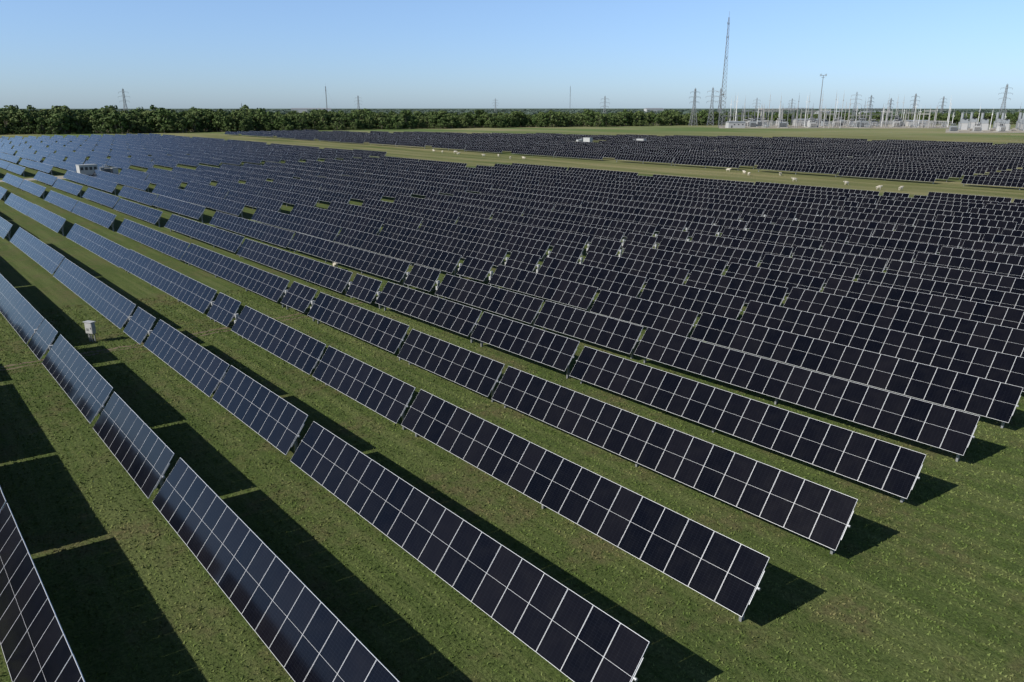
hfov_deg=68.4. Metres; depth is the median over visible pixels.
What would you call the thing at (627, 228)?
solar tracker
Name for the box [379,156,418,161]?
solar tracker
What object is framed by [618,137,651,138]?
solar tracker
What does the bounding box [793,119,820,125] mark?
control building
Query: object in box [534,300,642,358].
solar tracker
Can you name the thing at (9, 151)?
solar tracker
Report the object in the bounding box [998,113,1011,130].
transformer
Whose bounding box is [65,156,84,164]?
solar tracker
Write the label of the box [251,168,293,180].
solar tracker
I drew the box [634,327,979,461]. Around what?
solar tracker
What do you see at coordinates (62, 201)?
solar tracker
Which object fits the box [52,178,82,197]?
solar tracker
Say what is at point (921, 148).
solar tracker
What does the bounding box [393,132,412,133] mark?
solar tracker
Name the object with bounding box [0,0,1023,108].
sky
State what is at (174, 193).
solar tracker
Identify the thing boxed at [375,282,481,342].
solar tracker
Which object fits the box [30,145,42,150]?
solar tracker
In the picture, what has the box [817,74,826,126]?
transmission monopole
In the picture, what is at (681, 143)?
solar tracker
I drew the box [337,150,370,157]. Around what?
solar tracker
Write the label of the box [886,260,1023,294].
solar tracker
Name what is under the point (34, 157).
solar tracker
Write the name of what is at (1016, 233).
solar tracker
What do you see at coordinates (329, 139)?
solar tracker
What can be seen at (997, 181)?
solar tracker
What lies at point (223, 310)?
solar tracker
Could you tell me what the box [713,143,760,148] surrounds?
solar tracker
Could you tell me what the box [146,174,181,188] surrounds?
solar tracker
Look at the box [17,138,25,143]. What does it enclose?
solar tracker
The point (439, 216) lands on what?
solar tracker
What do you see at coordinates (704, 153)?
solar tracker
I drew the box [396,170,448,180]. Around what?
solar tracker
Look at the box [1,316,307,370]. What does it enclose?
dirt trench
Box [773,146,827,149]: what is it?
solar tracker
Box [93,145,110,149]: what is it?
solar tracker
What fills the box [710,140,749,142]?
solar tracker
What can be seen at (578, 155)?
solar tracker
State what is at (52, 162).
solar tracker
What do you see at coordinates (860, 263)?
solar tracker
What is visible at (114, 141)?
solar tracker
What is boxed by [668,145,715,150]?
solar tracker
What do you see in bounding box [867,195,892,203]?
solar tracker
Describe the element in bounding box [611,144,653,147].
solar tracker
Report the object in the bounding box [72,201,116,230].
solar tracker
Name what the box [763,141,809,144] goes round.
solar tracker
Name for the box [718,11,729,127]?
radio tower
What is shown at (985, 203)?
solar tracker
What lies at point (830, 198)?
solar tracker
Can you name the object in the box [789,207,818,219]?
solar tracker
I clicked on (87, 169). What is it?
inverter station
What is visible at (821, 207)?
solar tracker
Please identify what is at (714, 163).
solar tracker
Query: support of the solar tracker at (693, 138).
on the ground at (32, 282)
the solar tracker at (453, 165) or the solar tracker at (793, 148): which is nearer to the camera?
the solar tracker at (453, 165)
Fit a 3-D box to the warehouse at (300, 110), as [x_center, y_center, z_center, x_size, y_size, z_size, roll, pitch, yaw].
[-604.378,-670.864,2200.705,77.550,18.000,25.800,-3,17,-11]
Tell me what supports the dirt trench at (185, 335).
on the ground at (32, 282)
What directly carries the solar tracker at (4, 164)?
on the ground at (32, 282)
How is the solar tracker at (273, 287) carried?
on the ground at (32, 282)
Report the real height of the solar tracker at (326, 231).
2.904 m
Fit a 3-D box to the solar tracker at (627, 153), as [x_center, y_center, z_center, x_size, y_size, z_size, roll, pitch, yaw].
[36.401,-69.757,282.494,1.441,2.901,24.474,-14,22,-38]
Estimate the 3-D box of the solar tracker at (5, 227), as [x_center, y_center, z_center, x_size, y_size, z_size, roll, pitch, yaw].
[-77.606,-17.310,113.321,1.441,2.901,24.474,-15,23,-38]
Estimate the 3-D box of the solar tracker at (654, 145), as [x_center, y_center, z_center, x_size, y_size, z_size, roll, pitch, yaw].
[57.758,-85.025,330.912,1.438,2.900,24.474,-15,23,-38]
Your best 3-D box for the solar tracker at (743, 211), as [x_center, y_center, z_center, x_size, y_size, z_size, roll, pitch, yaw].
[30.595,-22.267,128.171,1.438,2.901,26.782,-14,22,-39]
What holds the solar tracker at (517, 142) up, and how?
on the ground at (32, 282)
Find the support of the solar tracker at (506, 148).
on the ground at (32, 282)
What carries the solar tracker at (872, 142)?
on the ground at (32, 282)
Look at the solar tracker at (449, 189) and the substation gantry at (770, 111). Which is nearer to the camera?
the solar tracker at (449, 189)
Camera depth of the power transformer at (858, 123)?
712.22 m
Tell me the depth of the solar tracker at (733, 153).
275.57 m
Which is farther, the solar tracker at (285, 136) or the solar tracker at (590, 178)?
the solar tracker at (285, 136)
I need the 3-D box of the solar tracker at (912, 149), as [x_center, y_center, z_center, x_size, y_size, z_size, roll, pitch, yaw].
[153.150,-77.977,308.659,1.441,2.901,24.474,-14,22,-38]
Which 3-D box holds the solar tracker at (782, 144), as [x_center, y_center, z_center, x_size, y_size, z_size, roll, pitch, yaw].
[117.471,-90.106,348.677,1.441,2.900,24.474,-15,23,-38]
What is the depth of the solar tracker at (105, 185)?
166.41 m
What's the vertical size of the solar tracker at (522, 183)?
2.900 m
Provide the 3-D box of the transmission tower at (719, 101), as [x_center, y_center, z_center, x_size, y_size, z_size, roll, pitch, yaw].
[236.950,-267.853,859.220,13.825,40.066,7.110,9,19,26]
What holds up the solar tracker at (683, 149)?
on the ground at (32, 282)
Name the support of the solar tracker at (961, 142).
on the ground at (32, 282)
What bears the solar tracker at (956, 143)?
on the ground at (32, 282)
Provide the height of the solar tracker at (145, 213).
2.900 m
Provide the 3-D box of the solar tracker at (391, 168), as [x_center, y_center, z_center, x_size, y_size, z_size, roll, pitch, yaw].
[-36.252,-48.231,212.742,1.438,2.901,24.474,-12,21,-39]
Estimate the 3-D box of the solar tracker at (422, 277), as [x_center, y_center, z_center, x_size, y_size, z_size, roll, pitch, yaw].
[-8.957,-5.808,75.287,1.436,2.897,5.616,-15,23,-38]
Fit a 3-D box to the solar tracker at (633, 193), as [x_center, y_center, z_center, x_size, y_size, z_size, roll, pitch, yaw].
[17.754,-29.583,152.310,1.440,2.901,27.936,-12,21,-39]
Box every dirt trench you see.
[0,271,535,367]
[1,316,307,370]
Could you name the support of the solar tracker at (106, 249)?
on the ground at (32, 282)
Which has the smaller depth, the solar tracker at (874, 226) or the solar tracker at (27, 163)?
the solar tracker at (874, 226)
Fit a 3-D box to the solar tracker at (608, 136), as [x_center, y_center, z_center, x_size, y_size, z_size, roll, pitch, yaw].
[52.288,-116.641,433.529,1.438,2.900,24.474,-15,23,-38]
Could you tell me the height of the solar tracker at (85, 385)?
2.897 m
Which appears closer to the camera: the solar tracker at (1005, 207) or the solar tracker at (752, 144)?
the solar tracker at (1005, 207)
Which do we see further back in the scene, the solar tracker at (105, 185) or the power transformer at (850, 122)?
the power transformer at (850, 122)
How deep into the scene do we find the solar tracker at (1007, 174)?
186.49 m
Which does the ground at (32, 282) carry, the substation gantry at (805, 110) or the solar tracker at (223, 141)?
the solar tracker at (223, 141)
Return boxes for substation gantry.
[761,107,782,124]
[762,104,797,126]
[781,107,806,126]
[795,103,813,126]
[799,106,822,125]
[818,108,830,127]
[836,104,850,126]
[860,104,883,126]
[903,109,916,126]
[916,109,930,127]
[923,106,936,127]
[935,107,949,125]
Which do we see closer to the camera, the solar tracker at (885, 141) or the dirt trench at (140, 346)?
the dirt trench at (140, 346)
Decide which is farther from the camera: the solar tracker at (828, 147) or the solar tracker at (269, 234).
the solar tracker at (828, 147)
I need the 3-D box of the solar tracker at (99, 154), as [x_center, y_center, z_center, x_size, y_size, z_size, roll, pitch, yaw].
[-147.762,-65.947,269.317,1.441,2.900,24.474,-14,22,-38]
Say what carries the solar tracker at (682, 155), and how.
on the ground at (32, 282)
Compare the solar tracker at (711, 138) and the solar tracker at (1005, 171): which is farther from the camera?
the solar tracker at (711, 138)
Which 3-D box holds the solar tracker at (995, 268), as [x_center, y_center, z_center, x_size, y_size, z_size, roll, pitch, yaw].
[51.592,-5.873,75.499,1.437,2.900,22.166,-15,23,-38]
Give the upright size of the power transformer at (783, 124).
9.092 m
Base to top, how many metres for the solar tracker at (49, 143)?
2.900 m
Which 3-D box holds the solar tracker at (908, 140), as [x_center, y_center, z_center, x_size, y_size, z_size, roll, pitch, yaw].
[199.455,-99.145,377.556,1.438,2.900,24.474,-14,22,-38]
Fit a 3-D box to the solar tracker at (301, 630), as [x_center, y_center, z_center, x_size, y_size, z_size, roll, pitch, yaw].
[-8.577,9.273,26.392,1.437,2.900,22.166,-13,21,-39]
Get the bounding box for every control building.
[725,121,744,127]
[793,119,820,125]
[905,120,930,125]
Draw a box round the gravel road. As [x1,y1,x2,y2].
[0,178,65,181]
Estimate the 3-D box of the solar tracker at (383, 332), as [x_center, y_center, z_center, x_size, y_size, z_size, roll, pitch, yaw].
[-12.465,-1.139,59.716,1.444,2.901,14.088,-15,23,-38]
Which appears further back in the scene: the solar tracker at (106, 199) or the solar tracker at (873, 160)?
the solar tracker at (873, 160)
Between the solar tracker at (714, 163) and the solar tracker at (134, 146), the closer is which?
the solar tracker at (714, 163)
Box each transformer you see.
[747,117,758,127]
[755,116,762,126]
[777,118,787,127]
[805,116,818,126]
[805,118,817,127]
[819,119,828,126]
[830,117,842,126]
[846,117,856,126]
[853,116,864,127]
[857,116,870,127]
[870,119,877,126]
[892,118,900,126]
[946,122,958,131]
[970,122,982,131]
[993,124,1007,131]
[998,113,1011,130]
[1015,113,1023,130]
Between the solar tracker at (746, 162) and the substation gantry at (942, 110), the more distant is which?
the substation gantry at (942, 110)
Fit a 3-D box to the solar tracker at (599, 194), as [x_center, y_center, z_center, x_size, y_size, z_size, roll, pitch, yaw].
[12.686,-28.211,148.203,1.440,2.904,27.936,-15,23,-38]
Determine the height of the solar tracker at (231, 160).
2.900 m
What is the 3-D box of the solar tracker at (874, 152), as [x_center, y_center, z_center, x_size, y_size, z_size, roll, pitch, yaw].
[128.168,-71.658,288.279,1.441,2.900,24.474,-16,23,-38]
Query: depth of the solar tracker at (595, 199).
142.40 m
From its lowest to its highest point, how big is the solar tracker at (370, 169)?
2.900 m
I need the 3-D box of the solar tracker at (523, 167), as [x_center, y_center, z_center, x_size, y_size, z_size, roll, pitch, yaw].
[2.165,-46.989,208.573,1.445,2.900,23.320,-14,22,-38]
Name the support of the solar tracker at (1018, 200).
on the ground at (32, 282)
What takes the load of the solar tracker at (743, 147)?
on the ground at (32, 282)
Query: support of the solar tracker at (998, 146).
on the ground at (32, 282)
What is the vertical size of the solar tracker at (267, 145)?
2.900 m
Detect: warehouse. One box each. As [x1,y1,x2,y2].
[291,108,315,112]
[644,108,663,112]
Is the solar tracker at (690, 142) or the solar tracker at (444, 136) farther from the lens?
the solar tracker at (444, 136)
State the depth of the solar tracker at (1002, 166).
220.63 m
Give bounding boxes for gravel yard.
[719,125,950,127]
[945,129,1023,132]
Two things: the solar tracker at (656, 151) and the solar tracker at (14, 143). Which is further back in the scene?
the solar tracker at (14, 143)
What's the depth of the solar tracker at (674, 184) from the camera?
164.08 m
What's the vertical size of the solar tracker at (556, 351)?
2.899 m
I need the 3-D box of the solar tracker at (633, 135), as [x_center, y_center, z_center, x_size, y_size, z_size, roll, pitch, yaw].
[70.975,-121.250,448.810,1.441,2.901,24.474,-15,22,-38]
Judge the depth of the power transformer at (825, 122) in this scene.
748.98 m
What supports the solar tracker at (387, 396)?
on the ground at (32, 282)
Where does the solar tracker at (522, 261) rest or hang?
on the ground at (32, 282)
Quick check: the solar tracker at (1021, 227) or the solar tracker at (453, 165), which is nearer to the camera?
the solar tracker at (1021, 227)
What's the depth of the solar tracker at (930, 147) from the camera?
313.25 m
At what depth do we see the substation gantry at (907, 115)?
705.02 m
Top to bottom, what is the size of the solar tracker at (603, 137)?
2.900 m
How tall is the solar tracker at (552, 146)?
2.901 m
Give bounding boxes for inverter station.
[76,164,118,175]
[576,137,592,141]
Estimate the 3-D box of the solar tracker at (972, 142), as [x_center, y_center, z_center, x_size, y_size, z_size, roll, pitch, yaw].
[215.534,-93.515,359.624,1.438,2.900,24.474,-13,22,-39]
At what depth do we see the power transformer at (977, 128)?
590.71 m
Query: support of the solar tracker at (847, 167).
on the ground at (32, 282)
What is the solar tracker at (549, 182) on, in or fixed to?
on the ground at (32, 282)
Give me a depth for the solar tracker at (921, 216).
116.34 m
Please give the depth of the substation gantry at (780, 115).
716.76 m
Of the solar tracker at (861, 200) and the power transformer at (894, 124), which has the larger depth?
the power transformer at (894, 124)
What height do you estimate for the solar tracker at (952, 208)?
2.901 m
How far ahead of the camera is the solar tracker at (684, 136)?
429.96 m
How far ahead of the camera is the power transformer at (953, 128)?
590.81 m
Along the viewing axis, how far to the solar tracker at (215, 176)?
183.53 m
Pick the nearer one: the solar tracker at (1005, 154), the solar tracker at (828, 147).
the solar tracker at (1005, 154)
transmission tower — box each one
[118,89,129,109]
[601,96,608,113]
[689,87,700,125]
[706,88,718,125]
[714,89,726,112]
[850,92,861,114]
[910,94,919,115]
[998,83,1012,114]
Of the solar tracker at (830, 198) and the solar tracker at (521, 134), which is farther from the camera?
the solar tracker at (521, 134)
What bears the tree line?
on the ground at (32, 282)
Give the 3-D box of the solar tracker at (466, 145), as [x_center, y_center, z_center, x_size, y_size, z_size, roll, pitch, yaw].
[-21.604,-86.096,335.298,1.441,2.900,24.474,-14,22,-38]
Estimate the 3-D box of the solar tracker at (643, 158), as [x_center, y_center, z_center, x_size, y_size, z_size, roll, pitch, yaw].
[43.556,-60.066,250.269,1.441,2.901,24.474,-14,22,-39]
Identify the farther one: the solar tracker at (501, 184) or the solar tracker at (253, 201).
the solar tracker at (501, 184)
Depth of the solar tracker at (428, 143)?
355.23 m
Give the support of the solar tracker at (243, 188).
on the ground at (32, 282)
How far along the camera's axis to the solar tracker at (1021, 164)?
231.62 m
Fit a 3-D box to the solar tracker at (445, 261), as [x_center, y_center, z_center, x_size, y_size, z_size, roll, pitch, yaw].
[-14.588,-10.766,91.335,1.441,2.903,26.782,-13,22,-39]
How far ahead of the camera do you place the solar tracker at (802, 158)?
253.33 m
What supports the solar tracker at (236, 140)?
on the ground at (32, 282)
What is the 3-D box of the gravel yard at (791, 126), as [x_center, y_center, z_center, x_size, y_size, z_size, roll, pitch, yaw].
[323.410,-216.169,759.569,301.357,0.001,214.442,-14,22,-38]
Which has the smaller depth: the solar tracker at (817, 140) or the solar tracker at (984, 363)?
the solar tracker at (984, 363)
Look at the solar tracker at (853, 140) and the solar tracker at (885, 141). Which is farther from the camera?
the solar tracker at (853, 140)
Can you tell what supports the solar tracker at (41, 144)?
on the ground at (32, 282)
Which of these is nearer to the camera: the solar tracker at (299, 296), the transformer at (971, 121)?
the solar tracker at (299, 296)
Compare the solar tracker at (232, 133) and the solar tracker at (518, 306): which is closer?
the solar tracker at (518, 306)
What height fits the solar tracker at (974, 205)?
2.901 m
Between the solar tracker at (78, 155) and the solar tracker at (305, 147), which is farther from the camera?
the solar tracker at (305, 147)
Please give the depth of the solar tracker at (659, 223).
114.25 m
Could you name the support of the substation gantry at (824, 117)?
on the gravel yard at (791, 126)
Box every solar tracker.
[0,152,6,160]
[0,160,9,170]
[0,186,6,200]
[0,217,11,240]
[0,274,43,343]
[0,487,5,510]
[0,503,84,681]
[1,139,10,143]
[2,143,12,148]
[2,173,23,190]
[3,148,15,154]
[4,154,19,163]
[5,193,33,215]
[6,163,24,176]
[10,227,63,274]
[11,141,20,145]
[13,145,24,150]
[15,151,28,159]
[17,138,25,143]
[19,143,29,147]
[19,158,35,167]
[19,179,45,198]
[22,148,35,153]
[26,141,36,145]
[26,153,42,161]
[27,204,65,235]
[28,319,57,359]
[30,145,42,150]
[32,162,52,175]
[33,171,57,188]
[36,142,46,146]
[36,150,50,157]
[42,140,52,145]
[42,147,55,152]
[42,334,112,423]
[43,157,60,168]
[44,190,77,214]
[48,145,60,150]
[48,153,65,161]
[52,142,63,145]
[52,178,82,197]
[53,258,135,328]
[55,149,70,156]
[57,140,68,144]
[58,161,76,171]
[60,146,73,151]
[63,170,88,186]
[65,144,77,149]
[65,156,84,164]
[66,223,128,270]
[68,142,80,146]
[69,152,87,159]
[72,140,83,144]
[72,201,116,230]
[75,149,90,155]
[77,146,92,150]
[82,143,95,148]
[82,187,119,210]
[83,141,95,144]
[84,160,105,169]
[85,176,117,195]
[88,151,107,158]
[88,156,108,166]
[92,170,118,184]
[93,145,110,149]
[93,392,173,498]
[94,148,110,156]
[97,141,111,144]
[98,143,111,149]
[106,159,130,168]
[108,151,129,156]
[110,145,127,148]
[110,155,130,162]
[112,140,126,144]
[112,147,129,152]
[113,198,162,226]
[114,143,128,146]
[115,175,149,192]
[117,219,189,263]
[118,186,157,207]
[119,168,148,179]
[119,249,216,319]
[123,307,155,343]
[127,140,141,143]
[128,144,144,148]
[128,150,148,156]
[129,158,154,167]
[131,154,152,160]
[143,319,228,396]
[146,167,176,177]
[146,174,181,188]
[151,158,177,167]
[152,184,194,201]
[152,458,398,681]
[153,195,205,222]
[164,214,243,256]
[172,157,200,165]
[172,166,202,175]
[173,172,211,184]
[181,243,288,307]
[182,138,197,141]
[184,181,228,198]
[189,192,244,217]
[194,156,221,165]
[196,165,228,173]
[201,140,217,142]
[201,170,240,182]
[207,292,240,335]
[209,211,294,250]
[213,365,307,454]
[214,139,231,142]
[214,155,242,165]
[215,180,261,195]
[218,142,237,145]
[219,164,253,172]
[225,131,238,134]
[225,190,283,212]
[227,170,267,180]
[228,139,245,142]
[231,305,325,379]
[232,142,252,145]
[232,154,262,164]
[237,239,352,295]
[241,132,257,135]
[242,144,263,147]
[242,163,276,170]
[245,141,266,144]
[245,178,292,191]
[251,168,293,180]
[251,207,340,242]
[256,144,278,146]
[257,133,273,137]
[257,187,318,206]
[263,146,288,150]
[263,161,298,168]
[270,143,292,146]
[273,176,321,188]
[276,167,318,178]
[277,134,295,138]
[279,146,303,150]
[281,282,316,320]
[284,160,321,168]
[287,152,318,160]
[288,232,409,285]
[289,204,382,234]
[290,185,351,203]
[290,421,649,681]
[293,145,318,149]
[293,148,320,152]
[294,136,314,139]
[299,166,342,176]
[300,175,349,186]
[304,151,336,159]
[306,160,341,166]
[308,292,408,359]
[309,135,327,138]
[309,148,336,151]
[312,346,414,429]
[319,137,340,141]
[320,165,364,175]
[321,151,353,158]
[321,184,383,200]
[324,148,352,150]
[324,159,362,164]
[326,174,376,183]
[327,201,422,229]
[334,227,461,275]
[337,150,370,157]
[340,138,364,143]
[341,163,387,173]
[343,157,381,164]
[346,134,366,136]
[346,274,381,308]
[348,181,412,197]
[350,172,401,181]
[353,149,386,156]
[355,138,378,141]
[362,157,400,163]
[362,198,458,224]
[363,163,408,172]
[369,140,396,146]
[373,170,425,181]
[375,179,440,195]
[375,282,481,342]
[378,224,507,265]
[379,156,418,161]
[382,162,428,171]
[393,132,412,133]
[393,195,492,218]
[394,137,417,139]
[396,141,425,148]
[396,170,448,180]
[397,329,504,401]
[400,160,448,169]
[401,389,769,621]
[402,178,467,194]
[404,264,440,297]
[411,141,440,145]
[413,132,434,134]
[416,168,470,176]
[418,159,466,168]
[418,219,550,261]
[425,177,492,191]
[425,193,524,215]
[432,136,455,137]
[432,143,465,150]
[435,274,543,326]
[437,167,491,176]
[441,134,463,135]
[448,143,480,148]
[448,175,516,189]
[453,191,554,211]
[456,214,588,255]
[457,166,511,175]
[457,256,493,285]
[465,135,489,137]
[465,146,502,153]
[471,174,538,187]
[471,312,579,378]
[474,137,501,138]
[476,165,530,174]
[480,188,582,207]
[481,135,499,137]
[481,145,518,151]
[489,264,597,311]
[491,212,624,242]
[492,173,560,186]
[492,366,857,554]
[494,164,549,172]
[496,136,524,138]
[496,145,532,148]
[503,141,536,143]
[505,250,540,272]
[506,186,607,205]
[508,134,531,135]
[511,144,547,148]
[511,149,554,157]
[512,163,567,171]
[512,171,581,183]
[516,141,550,143]
[523,208,656,236]
[524,143,561,147]
[525,138,555,140]
[529,148,570,154]
[530,185,632,203]
[532,170,600,181]
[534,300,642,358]
[537,137,567,140]
[538,143,575,146]
[538,257,645,297]
[541,140,574,141]
[543,147,585,151]
[547,244,582,263]
[548,136,577,140]
[550,142,588,146]
[550,169,619,180]
[553,182,655,200]
[553,204,686,231]
[554,151,603,159]
[557,146,599,150]
[563,142,600,144]
[568,136,598,139]
[568,167,637,178]
[569,346,925,502]
[572,146,614,149]
[572,150,619,157]
[575,180,677,196]
[576,141,613,144]
[579,135,608,139]
[581,201,714,227]
[582,251,688,284]
[585,145,627,148]
[586,237,622,256]
[587,150,634,154]
[588,135,619,137]
[590,290,698,337]
[596,179,698,194]
[599,141,636,143]
[600,145,640,147]
[601,149,649,153]
[606,138,635,140]
[608,198,739,223]
[611,140,647,143]
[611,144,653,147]
[614,154,673,165]
[615,148,663,152]
[615,177,717,191]
[617,134,647,136]
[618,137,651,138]
[621,244,727,274]
[622,233,656,250]
[623,140,659,142]
[624,143,665,146]
[629,147,676,151]
[632,195,764,218]
[633,154,689,161]
[634,175,735,188]
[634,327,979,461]
[640,278,745,319]
[642,146,689,151]
[646,139,680,141]
[647,142,689,145]
[647,153,704,158]
[652,174,753,186]
[655,146,702,151]
[655,228,689,243]
[656,136,689,137]
[656,193,786,215]
[657,237,762,266]
[658,142,700,145]
[662,152,718,156]
[663,138,700,140]
[665,135,699,137]
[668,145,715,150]
[672,142,711,144]
[672,158,740,169]
[676,138,709,140]
[676,151,732,156]
[678,190,807,211]
[680,141,722,143]
[685,270,787,305]
[686,222,719,236]
[690,150,745,155]
[690,156,756,168]
[691,137,728,139]
[691,144,738,149]
[691,233,792,260]
[691,312,1022,427]
[699,187,827,207]
[701,140,742,142]
[702,144,749,148]
[703,150,758,154]
[706,156,770,164]
[709,136,745,139]
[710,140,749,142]
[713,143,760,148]
[714,137,736,139]
[714,219,747,232]
[716,149,771,153]
[719,136,754,138]
[719,186,845,204]
[720,155,785,162]
[721,228,821,252]
[723,140,761,141]
[724,143,770,146]
[725,263,824,293]
[728,148,783,152]
[734,142,780,146]
[734,154,798,162]
[737,184,862,200]
[738,139,779,141]
[739,215,771,228]
[740,300,1023,391]
[744,142,790,145]
[747,138,788,140]
[748,154,811,160]
[748,222,848,245]
[751,147,806,152]
[754,141,800,144]
[754,182,879,197]
[756,162,839,174]
[759,254,857,283]
[760,152,824,159]
[763,138,796,139]
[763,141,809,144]
[764,210,796,222]
[767,147,816,151]
[772,137,813,138]
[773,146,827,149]
[773,152,836,158]
[774,162,853,172]
[776,218,872,241]
[781,140,827,143]
[783,145,837,148]
[783,287,1023,356]
[784,151,847,157]
[788,160,867,168]
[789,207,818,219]
[792,247,887,274]
[798,139,843,142]
[798,214,894,235]
[802,140,835,142]
[803,144,852,147]
[803,159,881,166]
[807,150,869,156]
[811,204,839,215]
[813,143,865,145]
[815,138,859,141]
[815,139,851,141]
[816,159,893,165]
[818,148,879,154]
[820,209,915,229]
[821,241,914,267]
[822,138,867,140]
[822,143,869,145]
[823,277,1023,329]
[827,200,858,210]
[829,148,889,154]
[829,157,905,163]
[838,168,937,183]
[839,147,898,152]
[840,142,891,144]
[842,157,917,162]
[842,206,934,225]
[848,141,899,143]
[848,146,908,151]
[848,234,938,258]
[849,197,875,207]
[853,155,928,161]
[855,166,950,181]
[856,141,906,143]
[857,269,1023,312]
[858,146,917,150]
[862,203,951,220]
[865,154,939,159]
[867,145,926,149]
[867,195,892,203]
[870,141,914,143]
[870,165,963,179]
[872,140,921,142]
[872,229,960,252]
[876,144,934,149]
[879,199,968,215]
[883,164,975,175]
[883,192,908,199]
[886,153,959,158]
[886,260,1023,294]
[887,139,930,141]
[892,143,950,148]
[895,225,980,246]
[896,162,986,174]
[897,152,968,157]
[897,197,983,212]
[906,151,977,155]
[908,143,964,147]
[908,161,997,171]
[913,195,997,208]
[913,252,1023,278]
[915,220,999,240]
[916,142,972,147]
[916,150,986,154]
[919,160,1008,169]
[924,142,979,145]
[928,150,994,153]
[928,192,1011,204]
[931,141,985,145]
[931,159,1018,168]
[934,149,1002,153]
[935,215,1016,234]
[939,141,992,144]
[939,246,1023,265]
[941,158,1023,167]
[942,148,1010,151]
[951,147,1017,151]
[953,212,1023,229]
[960,240,1023,255]
[961,156,1023,160]
[961,175,1023,189]
[966,146,1023,150]
[970,208,1023,217]
[971,155,1023,158]
[973,146,1023,147]
[977,174,1023,178]
[980,154,1023,156]
[981,145,1023,146]
[981,233,1023,246]
[985,204,1023,211]
[988,153,1023,155]
[989,172,1023,176]
[994,144,1023,145]
[996,152,1023,154]
[1000,202,1023,205]
[1001,170,1023,173]
[1001,229,1023,236]
[1013,199,1023,203]
[1018,224,1023,230]
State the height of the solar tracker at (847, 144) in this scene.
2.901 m
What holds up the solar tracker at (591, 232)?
on the ground at (32, 282)
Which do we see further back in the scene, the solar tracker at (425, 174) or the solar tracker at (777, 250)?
the solar tracker at (425, 174)
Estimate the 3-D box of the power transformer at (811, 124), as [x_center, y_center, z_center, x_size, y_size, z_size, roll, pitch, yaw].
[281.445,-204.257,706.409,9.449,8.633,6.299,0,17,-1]
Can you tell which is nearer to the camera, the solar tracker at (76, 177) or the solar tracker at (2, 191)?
the solar tracker at (2, 191)
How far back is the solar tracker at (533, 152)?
289.64 m
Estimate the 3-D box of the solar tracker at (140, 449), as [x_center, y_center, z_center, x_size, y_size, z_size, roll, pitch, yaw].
[-19.366,5.508,38.372,1.439,2.900,10.626,-16,23,-38]
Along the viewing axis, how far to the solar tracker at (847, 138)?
393.44 m
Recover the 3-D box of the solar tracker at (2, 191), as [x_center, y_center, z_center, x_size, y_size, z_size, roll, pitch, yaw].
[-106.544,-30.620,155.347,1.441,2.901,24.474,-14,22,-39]
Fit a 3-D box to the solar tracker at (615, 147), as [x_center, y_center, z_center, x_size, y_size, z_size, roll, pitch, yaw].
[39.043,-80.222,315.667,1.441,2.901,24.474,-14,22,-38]
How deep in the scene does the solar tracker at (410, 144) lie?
351.50 m
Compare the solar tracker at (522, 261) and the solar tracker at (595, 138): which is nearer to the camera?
the solar tracker at (522, 261)
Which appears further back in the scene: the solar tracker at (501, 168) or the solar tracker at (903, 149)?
the solar tracker at (903, 149)
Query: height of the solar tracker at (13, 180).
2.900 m
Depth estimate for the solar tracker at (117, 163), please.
226.74 m
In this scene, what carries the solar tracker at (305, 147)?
on the ground at (32, 282)
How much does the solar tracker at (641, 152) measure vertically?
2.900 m
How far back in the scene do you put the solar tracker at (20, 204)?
133.87 m
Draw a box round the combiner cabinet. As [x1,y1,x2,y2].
[83,320,95,341]
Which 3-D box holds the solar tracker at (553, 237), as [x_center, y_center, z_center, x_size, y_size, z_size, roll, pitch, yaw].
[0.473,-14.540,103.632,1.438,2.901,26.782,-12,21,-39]
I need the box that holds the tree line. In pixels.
[0,104,1023,134]
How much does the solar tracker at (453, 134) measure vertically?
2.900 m
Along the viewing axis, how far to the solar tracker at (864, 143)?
346.46 m
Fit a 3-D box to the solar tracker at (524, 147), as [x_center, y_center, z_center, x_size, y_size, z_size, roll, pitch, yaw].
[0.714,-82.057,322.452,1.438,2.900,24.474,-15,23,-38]
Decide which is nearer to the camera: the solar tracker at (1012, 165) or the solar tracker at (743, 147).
the solar tracker at (1012, 165)
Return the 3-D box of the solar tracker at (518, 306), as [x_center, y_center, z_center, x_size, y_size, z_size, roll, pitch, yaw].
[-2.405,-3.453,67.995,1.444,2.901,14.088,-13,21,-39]
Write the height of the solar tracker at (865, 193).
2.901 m
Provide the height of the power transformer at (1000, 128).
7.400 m
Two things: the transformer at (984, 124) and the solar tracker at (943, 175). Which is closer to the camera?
the solar tracker at (943, 175)
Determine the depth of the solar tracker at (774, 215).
116.18 m
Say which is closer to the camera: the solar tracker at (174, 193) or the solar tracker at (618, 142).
the solar tracker at (174, 193)
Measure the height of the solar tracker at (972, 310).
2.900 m
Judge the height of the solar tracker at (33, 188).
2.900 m
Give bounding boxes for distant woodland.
[16,109,1023,116]
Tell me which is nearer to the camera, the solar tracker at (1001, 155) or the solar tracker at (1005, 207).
the solar tracker at (1005, 207)
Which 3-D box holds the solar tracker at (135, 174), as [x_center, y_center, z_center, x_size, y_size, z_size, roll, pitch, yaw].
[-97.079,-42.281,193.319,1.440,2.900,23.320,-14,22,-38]
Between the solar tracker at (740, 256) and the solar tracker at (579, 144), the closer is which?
the solar tracker at (740, 256)
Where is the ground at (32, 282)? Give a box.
[0,108,1023,681]

